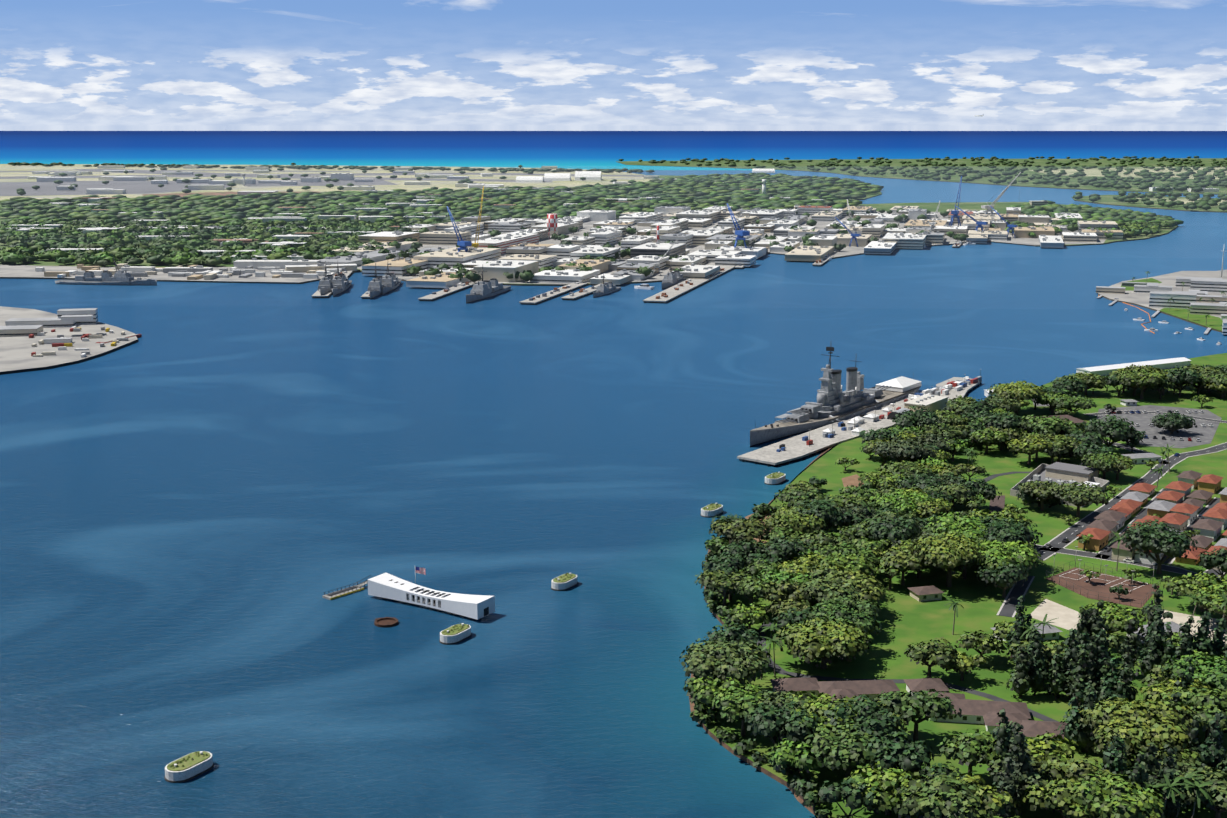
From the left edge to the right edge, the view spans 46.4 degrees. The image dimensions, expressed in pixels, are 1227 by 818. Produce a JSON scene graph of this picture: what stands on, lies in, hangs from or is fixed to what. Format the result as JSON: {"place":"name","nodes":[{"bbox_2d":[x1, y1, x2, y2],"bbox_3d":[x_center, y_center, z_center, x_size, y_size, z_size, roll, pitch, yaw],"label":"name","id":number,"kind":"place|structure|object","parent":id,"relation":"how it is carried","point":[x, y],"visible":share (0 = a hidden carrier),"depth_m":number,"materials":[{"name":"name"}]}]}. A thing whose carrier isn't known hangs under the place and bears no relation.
{"place":"outdoors","nodes":[
{"label":"outdoors","id":0,"kind":"place"},
{"bbox_2d":[0,306,137,374],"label":"wharf","id":1,"kind":"structure","parent":0,"point":[15,354],"depth_m":1226.15,"materials":[{"name":"beige concrete"}]},
{"bbox_2d":[142,191,325,199],"bbox_3d":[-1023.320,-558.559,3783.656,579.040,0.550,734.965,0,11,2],"label":"hickam housing ground","id":2,"kind":"structure","parent":0,"point":[206,194],"depth_m":4012.77,"materials":[{"name":"green plant"}]},
{"bbox_2d":[0,164,651,199],"bbox_3d":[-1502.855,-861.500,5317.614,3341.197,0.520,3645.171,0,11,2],"label":"airfield","id":3,"kind":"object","parent":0,"point":[441,185],"depth_m":5267.11,"materials":[{"name":"beige soil"}]},
{"bbox_2d":[0,180,231,195],"bbox_3d":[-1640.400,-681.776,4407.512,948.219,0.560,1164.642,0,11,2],"label":"airport apron","id":4,"kind":"object","parent":3,"relation":"on","point":[27,186],"depth_m":4405.81,"materials":[{"name":"grey concrete"}]},
{"bbox_2d":[1,170,350,171],"bbox_3d":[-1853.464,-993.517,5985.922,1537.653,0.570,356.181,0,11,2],"label":"runway","id":5,"kind":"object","parent":3,"relation":"on","point":[184,170],"depth_m":5964.35,"materials":[{"name":"grey asphalt"}]},
{"bbox_2d":[73,169,552,181],"bbox_3d":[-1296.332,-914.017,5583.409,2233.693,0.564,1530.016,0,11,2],"label":"runway","id":6,"kind":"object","parent":3,"relation":"on","point":[299,177],"depth_m":5165.02,"materials":[{"name":"grey asphalt"}]},
{"bbox_2d":[242,179,397,186],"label":"apron","id":7,"kind":"object","parent":3,"relation":"on","point":[341,183],"depth_m":4713.48,"materials":[{"name":"grey concrete"}]},
{"bbox_2d":[0,173,654,178],"bbox_3d":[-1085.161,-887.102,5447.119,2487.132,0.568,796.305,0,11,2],"label":"runway","id":8,"kind":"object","parent":3,"relation":"on","point":[204,175],"depth_m":5479.70,"materials":[{"name":"grey asphalt"}]},
{"bbox_2d":[7,162,654,172],"bbox_3d":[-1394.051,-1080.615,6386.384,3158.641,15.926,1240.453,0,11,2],"label":"airfield tree belt foliage","id":9,"kind":"object","parent":3,"relation":"on","point":[152,165],"visible":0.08,"depth_m":6286.73,"materials":[{"name":"green plant"}]},
{"bbox_2d":[27,166,658,194],"bbox_3d":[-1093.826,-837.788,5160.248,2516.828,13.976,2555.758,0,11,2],"label":"airfield buildings","id":10,"kind":"structure","parent":3,"relation":"on","point":[214,186],"depth_m":4869.53,"materials":[{"name":"white"}]},
{"bbox_2d":[0,175,1177,287],"bbox_3d":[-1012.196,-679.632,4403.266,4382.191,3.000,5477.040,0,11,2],"label":"shipyard ground","id":11,"kind":"structure","parent":0,"point":[1000,207],"depth_m":2447.94,"materials":[{"name":"grey concrete"}]},
{"bbox_2d":[0,265,333,282],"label":"waterfront apron","id":12,"kind":"object","parent":11,"relation":"on","point":[17,271],"depth_m":1807.92,"materials":[{"name":"grey concrete"}]},
{"bbox_2d":[5,181,823,254],"bbox_3d":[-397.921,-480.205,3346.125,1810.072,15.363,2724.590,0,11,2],"label":"buildings","id":13,"kind":"structure","parent":11,"relation":"on","point":[372,219],"depth_m":2699.03,"materials":[{"name":"white concrete"}]},
{"bbox_2d":[0,156,1226,281],"bbox_3d":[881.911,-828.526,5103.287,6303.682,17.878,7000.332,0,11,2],"label":"shore trees","id":14,"kind":"object","parent":11,"relation":"on","point":[22,247],"depth_m":3084.72,"materials":[{"name":"green plant"}]},
{"bbox_2d":[35,166,1218,287],"bbox_3d":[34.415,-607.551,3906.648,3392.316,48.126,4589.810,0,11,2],"label":"buildings","id":15,"kind":"structure","parent":11,"relation":"on","point":[523,252],"depth_m":2223.00,"materials":[{"name":"white concrete"}]},
{"bbox_2d":[0,166,1225,257],"bbox_3d":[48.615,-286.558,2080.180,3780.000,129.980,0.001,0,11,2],"label":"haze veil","id":16,"kind":"object","parent":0,"point":[640,207],"depth_m":2078.26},
{"bbox_2d":[0,166,1225,224],"bbox_3d":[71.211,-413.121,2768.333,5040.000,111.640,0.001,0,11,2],"label":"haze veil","id":17,"kind":"object","parent":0,"point":[637,191],"depth_m":2767.57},
{"bbox_2d":[0,131,1226,817],"bbox_3d":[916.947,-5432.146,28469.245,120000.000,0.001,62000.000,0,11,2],"label":"water","id":18,"kind":"structure","parent":0,"point":[210,493],"depth_m":776.53,"materials":[{"name":"blue liquid"}]},
{"bbox_2d":[55,257,156,284],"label":"warship","id":19,"kind":"object","parent":18,"relation":"on","point":[119,277],"depth_m":1716.72,"materials":[{"name":"grey metal"}]},
{"bbox_2d":[96,334,141,342],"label":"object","id":20,"kind":"object","parent":18,"relation":"on","point":[125,336],"visible":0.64,"depth_m":1271.19,"materials":[{"name":"white"}]},
{"bbox_2d":[164,751,213,782],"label":"mooring quay","id":21,"kind":"structure","parent":18,"relation":"in","point":[188,767],"depth_m":419.23,"materials":[{"name":"white concrete"}]},
{"bbox_2d":[318,261,333,294],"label":"warship","id":22,"kind":"object","parent":18,"relation":"on","point":[324,286],"depth_m":1624.11,"materials":[{"name":"grey metal"}]},
{"bbox_2d":[331,266,351,296],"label":"warship","id":23,"kind":"object","parent":18,"relation":"on","point":[340,283],"depth_m":1634.56,"materials":[{"name":"grey metal"}]},
{"bbox_2d":[322,575,374,599],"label":"boat dock","id":24,"kind":"object","parent":18,"relation":"in","point":[344,592],"visible":0.9,"depth_m":583.48,"materials":[{"name":"yellow"}]},
{"bbox_2d":[367,262,383,298],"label":"warship","id":25,"kind":"object","parent":18,"relation":"on","point":[375,286],"depth_m":1608.42,"materials":[{"name":"grey metal"}]},
{"bbox_2d":[374,617,397,627],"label":"barbette ring","id":26,"kind":"object","parent":18,"relation":"in","point":[385,622],"visible":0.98,"depth_m":548.60,"materials":[{"name":"brown metal"}]},
{"bbox_2d":[381,265,401,294],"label":"warship","id":27,"kind":"object","parent":18,"relation":"on","point":[390,281],"depth_m":1651.38,"materials":[{"name":"grey metal"}]},
{"bbox_2d":[415,567,425,583],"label":"flag pole","id":28,"kind":"object","parent":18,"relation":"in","point":[419,570],"visible":0.75,"depth_m":579.49,"materials":[{"name":"white paint"}]},
{"bbox_2d":[368,573,494,619],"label":"arizona memorial","id":29,"kind":"object","parent":18,"relation":"in","point":[392,587],"visible":1,"depth_m":565.13,"materials":[{"name":"white paint"}]},
{"bbox_2d":[439,623,471,644],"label":"mooring quay","id":30,"kind":"structure","parent":18,"relation":"in","point":[456,634],"depth_m":528.90,"materials":[{"name":"white concrete"}]},
{"bbox_2d":[466,267,510,303],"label":"warship","id":31,"kind":"object","parent":18,"relation":"on","point":[485,289],"depth_m":1584.43,"materials":[{"name":"grey metal"}]},
{"bbox_2d":[551,573,577,590],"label":"mooring quay","id":32,"kind":"structure","parent":18,"relation":"in","point":[565,582],"depth_m":589.15,"materials":[{"name":"white concrete"}]},
{"bbox_2d":[593,275,620,297],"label":"warship","id":33,"kind":"object","parent":18,"relation":"on","point":[605,288],"depth_m":1618.38,"materials":[{"name":"grey metal"}]},
{"bbox_2d":[311,240,963,304],"bbox_3d":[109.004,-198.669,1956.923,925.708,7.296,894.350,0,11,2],"label":"piers","id":34,"kind":"structure","parent":18,"relation":"on","point":[676,291],"depth_m":1626.17,"materials":[{"name":"grey concrete"}]},
{"bbox_2d":[634,280,653,289],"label":"boat","id":35,"kind":"object","parent":18,"relation":"on","point":[645,286],"depth_m":1674.03,"materials":[{"name":"white"}]},
{"bbox_2d":[662,264,686,289],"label":"warship","id":36,"kind":"object","parent":18,"relation":"on","point":[671,278],"depth_m":1702.16,"materials":[{"name":"grey metal"}]},
{"bbox_2d":[700,503,722,517],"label":"mooring quay","id":37,"kind":"structure","parent":18,"relation":"in","point":[711,510],"depth_m":699.16,"materials":[{"name":"white concrete"}]},
{"bbox_2d":[764,472,785,484],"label":"mooring quay","id":38,"kind":"structure","parent":18,"relation":"in","point":[777,478],"depth_m":762.38,"materials":[{"name":"white concrete"}]},
{"bbox_2d":[750,346,921,446],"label":"battleship","id":39,"kind":"object","parent":18,"relation":"on","point":[834,400],"visible":0.98,"depth_m":921.15,"materials":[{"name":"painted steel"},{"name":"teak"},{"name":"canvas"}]},
{"bbox_2d":[737,377,981,466],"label":"pier","id":40,"kind":"structure","parent":18,"relation":"in","point":[796,447],"depth_m":858.62,"materials":[{"name":"concrete"}]},
{"bbox_2d":[776,370,981,451],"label":"pier buildings","id":41,"kind":"structure","parent":40,"relation":"on","point":[926,398],"depth_m":934.54,"materials":[{"name":"fabric"}]},
{"bbox_2d":[963,242,975,244],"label":"boat","id":42,"kind":"object","parent":18,"relation":"on","point":[968,243],"depth_m":2292.85,"materials":[{"name":"white"}]},
{"bbox_2d":[1098,295,1154,333],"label":"oil boom","id":43,"kind":"object","parent":18,"relation":"on","point":[1144,311],"visible":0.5,"depth_m":1443.17,"materials":[{"name":"orange plastic"}]},
{"bbox_2d":[1144,328,1157,330],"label":"boat","id":44,"kind":"object","parent":18,"relation":"on","point":[1152,329],"visible":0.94,"depth_m":1330.77,"materials":[{"name":"white"}]},
{"bbox_2d":[0,166,1226,203],"bbox_3d":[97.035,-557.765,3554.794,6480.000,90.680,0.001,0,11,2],"label":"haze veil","id":45,"kind":"object","parent":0,"point":[646,183],"depth_m":3552.16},
{"bbox_2d":[0,0,1226,130],"label":"sky","id":46,"kind":"structure","parent":0,"point":[66,65],"materials":[{"name":"blue"}]},
{"bbox_2d":[3,165,1226,186],"bbox_3d":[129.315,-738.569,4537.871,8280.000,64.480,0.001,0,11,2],"label":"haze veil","id":47,"kind":"object","parent":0,"point":[616,173],"depth_m":4539.51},
{"bbox_2d":[506,446,834,817],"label":"shallow water","id":48,"kind":"structure","parent":0,"point":[681,670],"depth_m":485.05,"materials":[{"name":"blue liquid"}]},
{"bbox_2d":[357,211,1104,283],"bbox_3d":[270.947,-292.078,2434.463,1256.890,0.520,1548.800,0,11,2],"label":"shipyard buildings","id":49,"kind":"structure","parent":0,"point":[819,225],"depth_m":2321.32,"materials":[{"name":"beige concrete"}]},
{"bbox_2d":[447,206,471,251],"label":"shipyard crane","id":50,"kind":"object","parent":49,"relation":"on","point":[462,244],"depth_m":1946.72,"materials":[{"name":"blue metal"}]},
{"bbox_2d":[471,186,484,247],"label":"crane","id":51,"kind":"object","parent":49,"relation":"on","point":[475,245],"depth_m":2050.34,"materials":[{"name":"yellow metal"}]},
{"bbox_2d":[651,239,677,275],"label":"crane","id":52,"kind":"object","parent":49,"relation":"on","point":[655,264],"depth_m":1806.73,"materials":[{"name":"grey metal"}]},
{"bbox_2d":[727,203,749,247],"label":"shipyard crane","id":53,"kind":"object","parent":49,"relation":"on","point":[741,234],"depth_m":2088.78,"materials":[{"name":"blue metal"}]},
{"bbox_2d":[835,217,860,246],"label":"shipyard crane","id":54,"kind":"object","parent":49,"relation":"on","point":[852,235],"depth_m":2233.91,"materials":[{"name":"blue metal"}]},
{"bbox_2d":[846,199,856,233],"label":"crane","id":55,"kind":"object","parent":49,"relation":"on","point":[852,223],"depth_m":2490.08,"materials":[{"name":"grey metal"}]},
{"bbox_2d":[929,201,939,227],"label":"crane","id":56,"kind":"object","parent":49,"relation":"on","point":[933,224],"depth_m":2489.90,"materials":[{"name":"grey metal"}]},
{"bbox_2d":[949,176,961,225],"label":"crane","id":57,"kind":"object","parent":49,"relation":"on","point":[956,213],"depth_m":2642.26,"materials":[{"name":"blue metal"}]},
{"bbox_2d":[954,205,987,230],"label":"crane","id":58,"kind":"object","parent":49,"relation":"on","point":[979,224],"depth_m":2438.55,"materials":[{"name":"blue metal"}]},
{"bbox_2d":[981,172,1020,214],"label":"crane","id":59,"kind":"object","parent":49,"relation":"on","point":[992,205],"depth_m":2810.89,"materials":[{"name":"grey metal"}]},
{"bbox_2d":[988,205,1017,237],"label":"crane","id":60,"kind":"object","parent":49,"relation":"on","point":[1008,224],"depth_m":2416.85,"materials":[{"name":"blue metal"}]},
{"bbox_2d":[689,445,834,816],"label":"shoreline","id":61,"kind":"structure","parent":0,"point":[799,799],"depth_m":469.79,"materials":[{"name":"stone"}]},
{"bbox_2d":[756,622,772,646],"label":"footpath","id":62,"kind":"structure","parent":0,"point":[763,634],"depth_m":532.95,"materials":[{"name":"concrete"}]},
{"bbox_2d":[763,649,947,686],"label":"ford road","id":63,"kind":"structure","parent":0,"point":[779,669],"depth_m":490.41,"materials":[{"name":"grey asphalt"}]},
{"bbox_2d":[616,158,1226,194],"bbox_3d":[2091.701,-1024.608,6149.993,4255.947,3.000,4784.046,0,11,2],"label":"trees","id":64,"kind":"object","parent":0,"point":[895,164],"depth_m":6708.34,"materials":[{"name":"green plant"}]},
{"bbox_2d":[694,353,1226,817],"bbox_3d":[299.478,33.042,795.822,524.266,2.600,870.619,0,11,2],"label":"lawn","id":65,"kind":"structure","parent":0,"point":[905,618],"depth_m":566.61,"materials":[{"name":"green plant"}]},
{"bbox_2d":[753,513,771,542],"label":"dirt patch","id":66,"kind":"object","parent":65,"relation":"on","point":[761,523],"visible":0.09,"depth_m":684.06,"materials":[{"name":"brown soil"}]},
{"bbox_2d":[842,474,862,486],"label":"dirt patch","id":67,"kind":"object","parent":65,"relation":"on","point":[851,480],"visible":0.44,"depth_m":763.20,"materials":[{"name":"brown soil"}]},
{"bbox_2d":[679,298,1226,817],"bbox_3d":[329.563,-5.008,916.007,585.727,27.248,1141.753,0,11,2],"label":"trees","id":68,"kind":"object","parent":65,"relation":"on","point":[829,572],"depth_m":490.39,"materials":[{"name":"green plant"}]},
{"bbox_2d":[989,495,1004,513],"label":"paved patch","id":69,"kind":"object","parent":65,"relation":"on","point":[996,505],"visible":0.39,"depth_m":714.76,"materials":[{"name":"grey concrete"}]},
{"bbox_2d":[997,576,1034,616],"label":"curb","id":70,"kind":"structure","parent":65,"relation":"on","point":[1007,596],"depth_m":577.19,"materials":[{"name":"concrete"}]},
{"bbox_2d":[1033,394,1075,406],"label":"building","id":71,"kind":"structure","parent":65,"relation":"on","point":[1041,405],"depth_m":968.11,"materials":[{"name":"white"}]},
{"bbox_2d":[1010,462,1108,507],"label":"building","id":72,"kind":"structure","parent":65,"relation":"on","point":[1057,472],"depth_m":762.64,"materials":[{"name":"concrete"}]},
{"bbox_2d":[1031,599,1103,629],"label":"ford earth patch","id":73,"kind":"object","parent":65,"relation":"on","point":[1067,618],"visible":0.5,"depth_m":553.69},
{"bbox_2d":[1045,546,1160,607],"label":"tennis courts","id":74,"kind":"object","parent":65,"relation":"on","point":[1097,588],"visible":0.94,"depth_m":587.35,"materials":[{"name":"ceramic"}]},
{"bbox_2d":[1030,544,1223,576],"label":"ford kerb","id":75,"kind":"structure","parent":65,"relation":"on","point":[1123,562],"depth_m":619.53,"materials":[{"name":"concrete"}]},
{"bbox_2d":[1097,488,1162,553],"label":"ford kerb","id":76,"kind":"structure","parent":65,"relation":"on","point":[1134,518],"depth_m":692.56,"materials":[{"name":"concrete"}]},
{"bbox_2d":[1043,442,1226,559],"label":"ford kerb","id":77,"kind":"structure","parent":65,"relation":"on","point":[1120,493],"depth_m":742.00,"materials":[{"name":"concrete"}]},
{"bbox_2d":[1088,410,1223,422],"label":"ford kerb","id":78,"kind":"structure","parent":65,"relation":"on","point":[1154,413],"depth_m":940.92,"materials":[{"name":"concrete"}]},
{"bbox_2d":[1096,405,1221,447],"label":"parking lot","id":79,"kind":"structure","parent":65,"relation":"on","point":[1206,434],"depth_m":897.40,"materials":[{"name":"grey asphalt"}]},
{"bbox_2d":[1170,497,1215,563],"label":"ford kerb","id":80,"kind":"structure","parent":65,"relation":"on","point":[1171,562],"depth_m":702.46,"materials":[{"name":"concrete"}]},
{"bbox_2d":[1161,610,1226,643],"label":"ford earth patch","id":81,"kind":"object","parent":65,"relation":"on","point":[1179,618],"visible":0.23,"depth_m":545.88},
{"bbox_2d":[770,357,1226,745],"bbox_3d":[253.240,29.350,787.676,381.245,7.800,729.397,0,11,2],"label":"buildings","id":82,"kind":"structure","parent":0,"point":[1175,507],"depth_m":636.78,"materials":[{"name":"brown"}]},
{"bbox_2d":[948,684,1058,721],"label":"ford road","id":83,"kind":"structure","parent":0,"point":[995,698],"depth_m":473.24,"materials":[{"name":"grey asphalt"}]},
{"bbox_2d":[982,472,1030,481],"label":"footpath","id":84,"kind":"structure","parent":0,"point":[991,477],"depth_m":776.30,"materials":[{"name":"concrete"}]},
{"bbox_2d":[999,576,1032,616],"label":"road","id":85,"kind":"structure","parent":0,"point":[1012,601],"depth_m":573.50,"materials":[{"name":"grey asphalt"}]},
{"bbox_2d":[1029,545,1224,576],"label":"road","id":86,"kind":"structure","parent":0,"point":[1164,567],"depth_m":620.94,"materials":[{"name":"grey asphalt"}]},
{"bbox_2d":[1030,167,1226,178],"bbox_3d":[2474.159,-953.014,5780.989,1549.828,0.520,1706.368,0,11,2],"label":"waipio fields","id":87,"kind":"structure","parent":0,"point":[1091,171],"depth_m":5965.96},
{"bbox_2d":[1095,489,1165,558],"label":"road","id":88,"kind":"structure","parent":0,"point":[1142,514],"depth_m":685.52,"materials":[{"name":"grey asphalt"}]},
{"bbox_2d":[1035,443,1226,559],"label":"road","id":89,"kind":"structure","parent":0,"point":[1085,522],"depth_m":714.52,"materials":[{"name":"grey asphalt"}]},
{"bbox_2d":[1044,410,1212,562],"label":"cars","id":90,"kind":"object","parent":89,"relation":"on","point":[1066,540],"visible":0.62,"depth_m":863.68,"materials":[{"name":"white paint"}]},
{"bbox_2d":[1108,442,1170,463],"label":"footpath","id":91,"kind":"structure","parent":0,"point":[1129,448],"depth_m":837.40,"materials":[{"name":"concrete"}]},
{"bbox_2d":[1121,278,1161,290],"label":"lawn","id":92,"kind":"structure","parent":0,"point":[1149,280],"depth_m":1741.83,"materials":[{"name":"green plant"}]},
{"bbox_2d":[1072,195,1226,212],"bbox_3d":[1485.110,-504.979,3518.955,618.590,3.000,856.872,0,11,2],"label":"waipio islet ground","id":93,"kind":"structure","parent":0,"point":[1107,199],"depth_m":3449.39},
{"bbox_2d":[1083,410,1226,422],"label":"road","id":94,"kind":"structure","parent":0,"point":[1093,414],"depth_m":937.63,"materials":[{"name":"grey asphalt"}]},
{"bbox_2d":[1098,270,1226,332],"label":"paved ground","id":95,"kind":"structure","parent":0,"point":[1139,299],"depth_m":1641.57,"materials":[{"name":"grey concrete"}]},
{"bbox_2d":[0,249,1226,357],"bbox_3d":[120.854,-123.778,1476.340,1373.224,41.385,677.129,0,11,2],"label":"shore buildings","id":96,"kind":"structure","parent":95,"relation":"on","point":[1160,296],"depth_m":1360.14,"materials":[{"name":"grey concrete"}]},
{"bbox_2d":[1096,283,1226,333],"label":"buildings","id":97,"kind":"structure","parent":95,"relation":"on","point":[1206,296],"depth_m":1537.02,"materials":[{"name":"grey"}]},
{"bbox_2d":[1138,198,1223,204],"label":"waipio fields","id":98,"kind":"structure","parent":0,"point":[1185,200],"depth_m":3634.90,"materials":[{"name":"green plant"}]},
{"bbox_2d":[1159,308,1222,330],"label":"lawn","id":99,"kind":"structure","parent":0,"point":[1213,322],"depth_m":1413.91,"materials":[{"name":"green plant"}]},
{"bbox_2d":[1132,270,1225,325],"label":"trees","id":100,"kind":"object","parent":99,"relation":"on","point":[1200,299],"depth_m":1487.84,"materials":[{"name":"green plant"}]},
{"bbox_2d":[1163,497,1219,563],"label":"road","id":101,"kind":"structure","parent":0,"point":[1215,501],"depth_m":688.14,"materials":[{"name":"grey asphalt"}]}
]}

